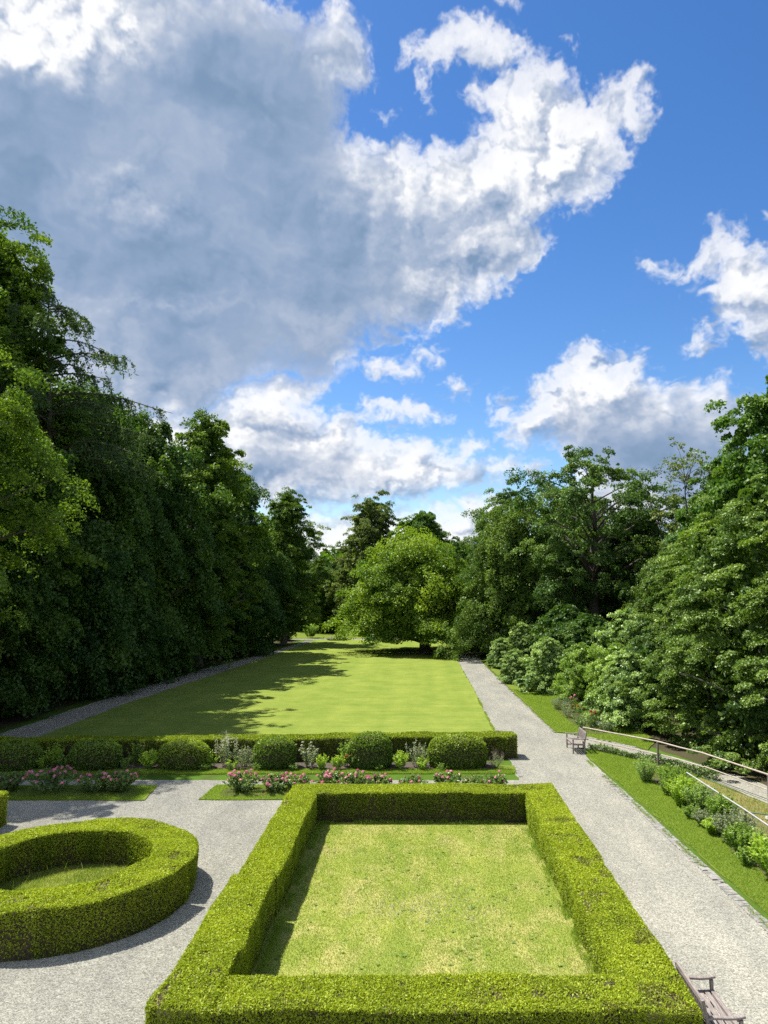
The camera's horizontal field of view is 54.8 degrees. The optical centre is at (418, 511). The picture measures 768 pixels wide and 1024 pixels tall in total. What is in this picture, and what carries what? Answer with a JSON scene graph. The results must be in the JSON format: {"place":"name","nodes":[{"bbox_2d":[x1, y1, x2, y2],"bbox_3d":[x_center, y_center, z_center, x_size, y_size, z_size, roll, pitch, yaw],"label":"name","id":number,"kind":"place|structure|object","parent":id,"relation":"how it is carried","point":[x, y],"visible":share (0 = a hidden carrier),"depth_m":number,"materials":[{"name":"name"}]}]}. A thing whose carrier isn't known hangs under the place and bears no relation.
{"place":"outdoors","nodes":[
{"label":"outdoors","id":0,"kind":"place"},
{"bbox_2d":[0,863,128,890],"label":"ring grass","id":1,"kind":"structure","parent":0,"point":[53,878],"depth_m":18.78,"materials":[{"name":"green plant"}]},
{"bbox_2d":[0,640,299,729],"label":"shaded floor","id":2,"kind":"structure","parent":0,"point":[15,719],"depth_m":46.78,"materials":[{"name":"green plant"}]},
{"bbox_2d":[0,458,92,718],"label":"linden tree","id":3,"kind":"object","parent":2,"relation":"on","point":[51,629],"visible":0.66,"depth_m":40.48,"materials":[{"name":"green plant"}]},
{"bbox_2d":[0,337,100,661],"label":"maple tree","id":4,"kind":"object","parent":2,"relation":"on","point":[24,418],"visible":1,"depth_m":34.72,"materials":[{"name":"green plant"}]},
{"bbox_2d":[0,205,122,682],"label":"linden tree","id":5,"kind":"object","parent":2,"relation":"on","point":[12,268],"visible":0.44,"depth_m":45.26,"materials":[{"name":"green plant"}]},
{"bbox_2d":[0,279,170,654],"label":"larch tree","id":6,"kind":"object","parent":2,"relation":"on","point":[106,412],"visible":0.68,"depth_m":46.17,"materials":[{"name":"green plant"}]},
{"bbox_2d":[1,372,181,704],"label":"linden tree","id":7,"kind":"object","parent":2,"relation":"on","point":[117,530],"visible":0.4,"depth_m":48.18,"materials":[{"name":"green plant"}]},
{"bbox_2d":[53,503,187,698],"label":"linden tree","id":8,"kind":"object","parent":2,"relation":"on","point":[148,644],"visible":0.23,"depth_m":50.78,"materials":[{"name":"green plant"}]},
{"bbox_2d":[89,406,235,683],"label":"linden tree","id":9,"kind":"object","parent":2,"relation":"on","point":[173,520],"visible":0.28,"depth_m":57.68,"materials":[{"name":"green plant"}]},
{"bbox_2d":[154,452,238,673],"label":"linden tree","id":10,"kind":"object","parent":2,"relation":"on","point":[205,613],"visible":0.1,"depth_m":61.53,"materials":[{"name":"green plant"}]},
{"bbox_2d":[172,407,269,666],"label":"ash tree","id":11,"kind":"object","parent":2,"relation":"on","point":[220,462],"visible":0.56,"depth_m":66.86,"materials":[{"name":"green plant"}]},
{"bbox_2d":[188,474,301,658],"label":"linden tree","id":12,"kind":"object","parent":2,"relation":"on","point":[270,605],"visible":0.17,"depth_m":75.51,"materials":[{"name":"green plant"}]},
{"bbox_2d":[247,522,296,647],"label":"linden tree","id":13,"kind":"object","parent":2,"relation":"on","point":[268,568],"visible":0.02,"depth_m":86.95,"materials":[{"name":"green plant"}]},
{"bbox_2d":[265,486,334,644],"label":"ash tree","id":14,"kind":"object","parent":2,"relation":"on","point":[286,521],"visible":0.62,"depth_m":90.00,"materials":[{"name":"green plant"}]},
{"bbox_2d":[0,640,314,737],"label":"lane","id":15,"kind":"structure","parent":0,"point":[50,724],"depth_m":45.99,"materials":[{"name":"grey gravel"}]},
{"bbox_2d":[39,640,494,737],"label":"lawn","id":16,"kind":"structure","parent":0,"point":[323,686],"depth_m":47.39,"materials":[{"name":"green plant"}]},
{"bbox_2d":[318,519,495,651],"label":"lawn maple","id":17,"kind":"object","parent":16,"relation":"on","point":[405,589],"visible":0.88,"depth_m":76.91,"materials":[{"name":"green plant"}]},
{"bbox_2d":[269,629,394,638],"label":"meadow","id":18,"kind":"structure","parent":0,"point":[302,635],"depth_m":102.97,"materials":[{"name":"green plant"}]},
{"bbox_2d":[299,556,336,632],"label":"ash tree","id":19,"kind":"object","parent":18,"relation":"on","point":[322,601],"visible":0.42,"depth_m":110.51,"materials":[{"name":"green plant"}]},
{"bbox_2d":[322,489,399,629],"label":"chestnut tree","id":20,"kind":"object","parent":18,"relation":"on","point":[372,522],"visible":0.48,"depth_m":108.37,"materials":[{"name":"green plant"}]},
{"bbox_2d":[387,510,467,565],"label":"domed tree","id":21,"kind":"object","parent":18,"relation":"on","point":[421,519],"visible":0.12,"depth_m":101.98,"materials":[{"name":"green plant"}]},
{"bbox_2d":[0,640,767,919],"bbox_3d":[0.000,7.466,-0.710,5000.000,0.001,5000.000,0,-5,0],"label":"ground","id":22,"kind":"structure","parent":0,"point":[512,776],"depth_m":28.87,"materials":[{"name":"green plant"}]},
{"bbox_2d":[3,765,515,774],"bbox_3d":[-13.040,10.338,29.585,33.935,0.050,1.374,0,-5,-1],"label":"border strip","id":23,"kind":"object","parent":22,"relation":"on","point":[502,767],"visible":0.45,"depth_m":29.19,"materials":[{"name":"green plant"}]},
{"bbox_2d":[1,768,516,773],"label":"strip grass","id":24,"kind":"structure","parent":23,"relation":"on","point":[294,771],"depth_m":29.33,"materials":[{"name":"green plant"}]},
{"bbox_2d":[33,762,495,769],"bbox_3d":[-13.447,10.360,30.134,33.174,0.001,1.255,0,-5,-1],"label":"border bed","id":25,"kind":"object","parent":23,"relation":"on","point":[409,765],"visible":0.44,"depth_m":30.12,"materials":[{"name":"soil"}]},
{"bbox_2d":[0,739,43,771],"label":"yew dome","id":26,"kind":"structure","parent":25,"relation":"on","point":[18,755],"depth_m":29.44,"materials":[{"name":"green plant"}]},
{"bbox_2d":[68,738,122,771],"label":"yew dome","id":27,"kind":"structure","parent":25,"relation":"on","point":[97,754],"depth_m":29.48,"materials":[{"name":"green plant"}]},
{"bbox_2d":[157,738,210,770],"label":"yew dome","id":28,"kind":"structure","parent":25,"relation":"on","point":[192,754],"depth_m":29.55,"materials":[{"name":"green plant"}]},
{"bbox_2d":[214,731,237,766],"bbox_3d":[-7.881,9.585,30.224,1.006,1.564,0.987,3,-6,-31],"label":"goat beard","id":29,"kind":"object","parent":25,"relation":"on","point":[224,754],"visible":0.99,"depth_m":30.09,"materials":[{"name":"white plant"}]},
{"bbox_2d":[252,735,296,769],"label":"yew dome","id":30,"kind":"structure","parent":25,"relation":"on","point":[275,753],"depth_m":29.62,"materials":[{"name":"green plant"}]},
{"bbox_2d":[347,731,392,769],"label":"yew dome","id":31,"kind":"structure","parent":25,"relation":"on","point":[372,749],"depth_m":29.72,"materials":[{"name":"green plant"}]},
{"bbox_2d":[427,732,487,769],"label":"yew dome","id":32,"kind":"structure","parent":25,"relation":"on","point":[460,751],"depth_m":29.78,"materials":[{"name":"green plant"}]},
{"bbox_2d":[0,653,767,1023],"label":"gravel court","id":33,"kind":"object","parent":22,"relation":"on","point":[696,921],"visible":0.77,"depth_m":18.20,"materials":[{"name":"grey gravel"}]},
{"bbox_2d":[0,790,8,827],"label":"block hedge","id":34,"kind":"object","parent":33,"relation":"on","point":[3,805],"visible":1,"depth_m":22.88,"materials":[{"name":"green plant"}]},
{"bbox_2d":[7,785,155,800],"bbox_3d":[-19.741,10.040,26.445,20.581,0.050,1.943,0,-5,0],"label":"rose strip","id":35,"kind":"object","parent":33,"relation":"on","point":[144,798],"visible":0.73,"depth_m":25.68,"materials":[{"name":"green plant"}]},
{"bbox_2d":[8,788,138,795],"bbox_3d":[-20.025,10.011,26.470,19.950,0.001,1.171,0,-5,0],"label":"rose bed","id":36,"kind":"object","parent":35,"relation":"on","point":[73,791],"visible":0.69,"depth_m":26.39,"materials":[{"name":"plant"}]},
{"bbox_2d":[0,771,27,791],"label":"rose bush","id":37,"kind":"object","parent":36,"relation":"on","point":[10,784],"visible":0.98,"depth_m":26.44,"materials":[{"name":"green plant"}]},
{"bbox_2d":[21,765,82,793],"bbox_3d":[-13.133,9.580,26.506,1.946,0.876,2.024,0,-5,0],"label":"rose bush","id":38,"kind":"object","parent":36,"relation":"on","point":[56,780],"visible":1,"depth_m":26.50,"materials":[{"name":"green plant"}]},
{"bbox_2d":[72,770,115,792],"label":"rose bush","id":39,"kind":"object","parent":36,"relation":"on","point":[98,785],"visible":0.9,"depth_m":26.36,"materials":[{"name":"green plant"}]},
{"bbox_2d":[102,769,138,792],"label":"rose bush","id":40,"kind":"object","parent":36,"relation":"on","point":[118,783],"visible":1,"depth_m":26.37,"materials":[{"name":"green plant"}]},
{"bbox_2d":[6,784,157,799],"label":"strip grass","id":41,"kind":"structure","parent":35,"relation":"on","point":[71,789],"depth_m":26.20,"materials":[{"name":"green plant"}]},
{"bbox_2d":[0,817,198,962],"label":"ring hedge","id":42,"kind":"object","parent":33,"relation":"on","point":[151,885],"visible":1,"depth_m":16.47,"materials":[{"name":"green plant"}]},
{"bbox_2d":[198,784,285,799],"bbox_3d":[-1.996,10.046,26.513,11.247,0.050,1.921,0,-5,0],"label":"rose strip","id":43,"kind":"object","parent":33,"relation":"on","point":[268,798],"visible":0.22,"depth_m":25.80,"materials":[{"name":"green plant"}]},
{"bbox_2d":[220,788,289,795],"bbox_3d":[-1.917,10.016,26.528,10.286,0.001,1.203,0,-5,0],"label":"rose bed","id":44,"kind":"object","parent":43,"relation":"on","point":[254,792],"visible":0.2,"depth_m":26.39,"materials":[{"name":"green plant"}]},
{"bbox_2d":[222,769,259,791],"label":"rose bush","id":45,"kind":"object","parent":44,"relation":"on","point":[243,781],"visible":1,"depth_m":26.49,"materials":[{"name":"green plant"}]},
{"bbox_2d":[259,771,291,791],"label":"rose bush","id":46,"kind":"object","parent":44,"relation":"on","point":[271,782],"visible":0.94,"depth_m":26.51,"materials":[{"name":"green plant"}]},
{"bbox_2d":[281,773,310,789],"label":"rose bush","id":47,"kind":"object","parent":44,"relation":"on","point":[294,780],"visible":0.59,"depth_m":26.31,"materials":[{"name":"green plant"}]},
{"bbox_2d":[311,767,344,783],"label":"rose bush","id":48,"kind":"object","parent":44,"relation":"on","point":[328,776],"visible":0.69,"depth_m":26.46,"materials":[{"name":"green plant"}]},
{"bbox_2d":[337,769,369,783],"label":"rose bush","id":49,"kind":"object","parent":44,"relation":"on","point":[351,777],"visible":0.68,"depth_m":26.55,"materials":[{"name":"green plant"}]},
{"bbox_2d":[433,770,461,782],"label":"rose bush","id":50,"kind":"object","parent":44,"relation":"on","point":[451,778],"visible":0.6,"depth_m":26.64,"materials":[{"name":"green plant"}]},
{"bbox_2d":[199,784,512,798],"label":"rose strip grass","id":51,"kind":"structure","parent":43,"relation":"on","point":[209,794],"depth_m":26.24,"materials":[{"name":"green plant"}]},
{"bbox_2d":[0,730,517,763],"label":"long hedge","id":52,"kind":"object","parent":33,"relation":"on","point":[505,742],"visible":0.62,"depth_m":31.24,"materials":[{"name":"green plant"}]},
{"bbox_2d":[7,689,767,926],"bbox_3d":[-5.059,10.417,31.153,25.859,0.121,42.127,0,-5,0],"label":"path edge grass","id":53,"kind":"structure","parent":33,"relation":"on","point":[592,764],"depth_m":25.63,"materials":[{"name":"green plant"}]},
{"bbox_2d":[144,782,702,1023],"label":"square hedge","id":54,"kind":"object","parent":33,"relation":"on","point":[636,978],"visible":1,"depth_m":12.90,"materials":[{"name":"green plant"}]},
{"bbox_2d":[565,727,586,753],"bbox_3d":[7.050,10.227,33.161,0.695,0.908,1.275,0,-5,-2],"label":"garden bench","id":55,"kind":"object","parent":33,"relation":"on","point":[582,734],"visible":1,"depth_m":32.90,"materials":[{"name":"grey wood"}]},
{"bbox_2d":[600,775,767,931],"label":"kerb","id":56,"kind":"structure","parent":33,"relation":"on","point":[737,898],"depth_m":19.36,"materials":[{"name":"stone"}]},
{"bbox_2d":[674,960,745,1023],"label":"garden bench","id":57,"kind":"object","parent":33,"relation":"on","point":[712,1015],"visible":0.73,"depth_m":12.29,"materials":[{"name":"grey wood"}]},
{"bbox_2d":[482,660,654,749],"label":"verge","id":58,"kind":"structure","parent":22,"relation":"on","point":[496,670],"depth_m":40.48,"materials":[{"name":"green plant"}]},
{"bbox_2d":[485,637,511,667],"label":"shrub","id":59,"kind":"object","parent":58,"relation":"on","point":[500,647],"visible":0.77,"depth_m":64.65,"materials":[{"name":"green plant"}]},
{"bbox_2d":[496,648,528,683],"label":"shrub","id":60,"kind":"object","parent":58,"relation":"on","point":[514,670],"visible":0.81,"depth_m":55.26,"materials":[{"name":"green plant"}]},
{"bbox_2d":[512,635,570,694],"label":"shrub","id":61,"kind":"object","parent":58,"relation":"on","point":[546,657],"visible":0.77,"depth_m":50.27,"materials":[{"name":"green plant"}]},
{"bbox_2d":[586,749,767,914],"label":"verge","id":62,"kind":"structure","parent":22,"relation":"on","point":[705,859],"depth_m":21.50,"materials":[{"name":"green plant"}]},
{"bbox_2d":[632,755,657,781],"bbox_3d":[8.545,9.655,27.905,0.964,0.988,0.890,-3,-6,26],"label":"fennel","id":63,"kind":"object","parent":62,"relation":"on","point":[645,772],"visible":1,"depth_m":27.82,"materials":[{"name":"green plant"}]},
{"bbox_2d":[587,741,723,780],"bbox_3d":[9.645,10.268,30.875,0.874,0.429,6.950,4,-7,-34],"label":"edging hedge","id":64,"kind":"object","parent":62,"relation":"on","point":[704,772],"visible":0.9,"depth_m":30.38,"materials":[{"name":"green plant"}]},
{"bbox_2d":[649,774,767,876],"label":"herb bed","id":65,"kind":"object","parent":62,"relation":"on","point":[719,834],"visible":0.14,"depth_m":21.28,"materials":[{"name":"soil"}]},
{"bbox_2d":[661,765,692,787],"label":"herb clump","id":66,"kind":"object","parent":65,"relation":"on","point":[678,771],"visible":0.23,"depth_m":25.82,"materials":[{"name":"green plant"}]},
{"bbox_2d":[663,774,696,806],"bbox_3d":[8.849,9.332,24.853,1.191,1.051,1.192,0,-5,0],"label":"herb clump","id":67,"kind":"object","parent":65,"relation":"on","point":[676,794],"visible":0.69,"depth_m":24.71,"materials":[{"name":"green plant"}]},
{"bbox_2d":[681,780,716,811],"bbox_3d":[9.129,9.285,24.137,1.156,1.010,1.181,0,-5,0],"label":"herb clump","id":68,"kind":"object","parent":65,"relation":"on","point":[698,796],"visible":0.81,"depth_m":23.98,"materials":[{"name":"green plant"}]},
{"bbox_2d":[702,791,739,823],"bbox_3d":[9.246,9.070,22.533,1.067,1.133,1.074,0,-5,0],"label":"herb clump","id":69,"kind":"object","parent":65,"relation":"on","point":[713,805],"visible":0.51,"depth_m":22.41,"materials":[{"name":"green plant"}]},
{"bbox_2d":[711,808,757,840],"bbox_3d":[9.117,9.048,21.332,1.262,0.952,1.155,-5,-7,40],"label":"herb clump","id":70,"kind":"object","parent":65,"relation":"on","point":[720,825],"visible":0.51,"depth_m":21.30,"materials":[{"name":"green plant"}]},
{"bbox_2d":[721,821,763,853],"bbox_3d":[8.975,9.010,20.461,1.118,0.862,1.119,0,-5,0],"label":"herb clump","id":71,"kind":"object","parent":65,"relation":"on","point":[737,837],"visible":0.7,"depth_m":20.41,"materials":[{"name":"green plant"}]},
{"bbox_2d":[747,832,767,875],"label":"goldenrod","id":72,"kind":"object","parent":65,"relation":"on","point":[761,859],"visible":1,"depth_m":18.74,"materials":[{"name":"green plant"}]},
{"bbox_2d":[686,772,767,836],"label":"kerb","id":73,"kind":"object","parent":62,"relation":"on","point":[714,791],"visible":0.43,"depth_m":21.91,"materials":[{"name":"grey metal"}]},
{"bbox_2d":[0,0,767,562],"label":"sky","id":74,"kind":"structure","parent":0,"point":[420,252],"materials":[{"name":"blue"}]},
{"bbox_2d":[249,817,594,978],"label":"square lawn","id":75,"kind":"structure","parent":0,"point":[483,966],"depth_m":16.87,"materials":[{"name":"green plant"}]},
{"bbox_2d":[487,653,767,785],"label":"woodland floor","id":76,"kind":"structure","parent":0,"point":[700,758],"depth_m":32.95,"materials":[{"name":"brown soil"}]},
{"bbox_2d":[432,498,552,662],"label":"drooping tree","id":77,"kind":"object","parent":76,"relation":"on","point":[512,579],"visible":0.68,"depth_m":71.72,"materials":[{"name":"green plant"}]},
{"bbox_2d":[505,621,539,662],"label":"shrub","id":78,"kind":"object","parent":76,"relation":"on","point":[521,637],"visible":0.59,"depth_m":68.12,"materials":[{"name":"green plant"}]},
{"bbox_2d":[458,475,588,600],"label":"oak tree","id":79,"kind":"object","parent":76,"relation":"on","point":[481,520],"visible":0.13,"depth_m":83.64,"materials":[{"name":"green plant"}]},
{"bbox_2d":[528,604,601,651],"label":"understory shrub","id":80,"kind":"object","parent":76,"relation":"on","point":[563,616],"visible":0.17,"depth_m":61.00,"materials":[{"name":"green plant"}]},
{"bbox_2d":[521,538,618,644],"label":"linden tree","id":81,"kind":"object","parent":76,"relation":"on","point":[546,606],"visible":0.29,"depth_m":67.82,"materials":[{"name":"green plant"}]},
{"bbox_2d":[551,642,603,701],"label":"shrub","id":82,"kind":"object","parent":76,"relation":"on","point":[572,675],"visible":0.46,"depth_m":46.72,"materials":[{"name":"green plant"}]},
{"bbox_2d":[554,613,611,682],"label":"understory shrub","id":83,"kind":"object","parent":76,"relation":"on","point":[583,627],"visible":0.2,"depth_m":53.60,"materials":[{"name":"green plant"}]},
{"bbox_2d":[504,444,692,624],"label":"oak tree","id":84,"kind":"object","parent":76,"relation":"on","point":[634,495],"visible":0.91,"depth_m":65.36,"materials":[{"name":"green plant"}]},
{"bbox_2d":[578,642,647,705],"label":"shrub","id":85,"kind":"object","parent":76,"relation":"on","point":[593,675],"visible":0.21,"depth_m":43.25,"materials":[{"name":"green plant"}]},
{"bbox_2d":[579,646,670,730],"bbox_3d":[10.799,9.178,38.749,4.579,4.243,5.228,0,-5,0],"label":"shrub","id":86,"kind":"object","parent":76,"relation":"on","point":[618,667],"visible":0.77,"depth_m":38.24,"materials":[{"name":"green plant"}]},
{"bbox_2d":[589,607,660,661],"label":"shrub","id":87,"kind":"object","parent":76,"relation":"on","point":[623,625],"visible":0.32,"depth_m":51.11,"materials":[{"name":"green plant"}]},
{"bbox_2d":[586,504,665,629],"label":"linden tree","id":88,"kind":"object","parent":76,"relation":"on","point":[652,526],"visible":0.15,"depth_m":68.72,"materials":[{"name":"green plant"}]},
{"bbox_2d":[614,533,683,632],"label":"drooping tree","id":89,"kind":"object","parent":76,"relation":"on","point":[637,603],"visible":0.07,"depth_m":56.28,"materials":[{"name":"green plant"}]},
{"bbox_2d":[635,630,678,709],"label":"understory shrub","id":90,"kind":"object","parent":76,"relation":"on","point":[648,649],"visible":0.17,"depth_m":44.95,"materials":[{"name":"green plant"}]},
{"bbox_2d":[651,522,698,680],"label":"hornbeam tree","id":91,"kind":"object","parent":76,"relation":"on","point":[677,562],"visible":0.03,"depth_m":48.38,"materials":[{"name":"green plant"}]},
{"bbox_2d":[644,437,711,544],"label":"half bare tree","id":92,"kind":"object","parent":76,"relation":"on","point":[682,477],"visible":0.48,"depth_m":61.32,"materials":[{"name":"green plant"}]},
{"bbox_2d":[610,519,754,753],"bbox_3d":[14.216,5.556,35.063,8.079,10.634,6.969,3,-6,-30],"label":"hornbeam tree","id":93,"kind":"object","parent":76,"relation":"on","point":[696,545],"visible":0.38,"depth_m":34.20,"materials":[{"name":"green plant"}]},
{"bbox_2d":[631,536,750,718],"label":"hornbeam tree","id":94,"kind":"object","parent":76,"relation":"on","point":[656,588],"visible":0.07,"depth_m":41.36,"materials":[{"name":"green plant"}]},
{"bbox_2d":[663,454,730,594],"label":"domed tree","id":95,"kind":"object","parent":76,"relation":"on","point":[681,517],"visible":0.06,"depth_m":55.62,"materials":[{"name":"green plant"}]},
{"bbox_2d":[657,482,767,773],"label":"hornbeam tree","id":96,"kind":"object","parent":76,"relation":"on","point":[750,504],"visible":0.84,"depth_m":30.41,"materials":[{"name":"green plant"}]},
{"bbox_2d":[672,473,767,734],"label":"hornbeam tree","id":97,"kind":"object","parent":76,"relation":"on","point":[755,476],"visible":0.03,"depth_m":34.49,"materials":[{"name":"green plant"}]},
{"bbox_2d":[687,375,767,515],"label":"domed tree","id":98,"kind":"object","parent":76,"relation":"on","point":[741,467],"visible":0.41,"depth_m":48.45,"materials":[{"name":"green plant"}]},
{"bbox_2d":[731,520,767,763],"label":"hornbeam tree","id":99,"kind":"object","parent":76,"relation":"on","point":[756,615],"visible":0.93,"depth_m":27.37,"materials":[{"name":"green plant"}]},
{"bbox_2d":[568,734,767,803],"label":"side path","id":100,"kind":"structure","parent":0,"point":[751,790],"depth_m":28.11,"materials":[{"name":"grey gravel"}]},
{"bbox_2d":[582,727,767,794],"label":"wooden railing","id":101,"kind":"object","parent":100,"relation":"on","point":[658,753],"visible":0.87,"depth_m":29.54,"materials":[{"name":"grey wood"}]},
{"bbox_2d":[695,778,767,847],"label":"dry bank","id":102,"kind":"structure","parent":0,"point":[738,801],"depth_m":25.06,"materials":[{"name":"plant"}]},
{"bbox_2d":[699,779,767,836],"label":"bank weeds","id":103,"kind":"object","parent":102,"relation":"on","point":[745,800],"visible":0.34,"depth_m":24.97,"materials":[{"name":"green plant"}]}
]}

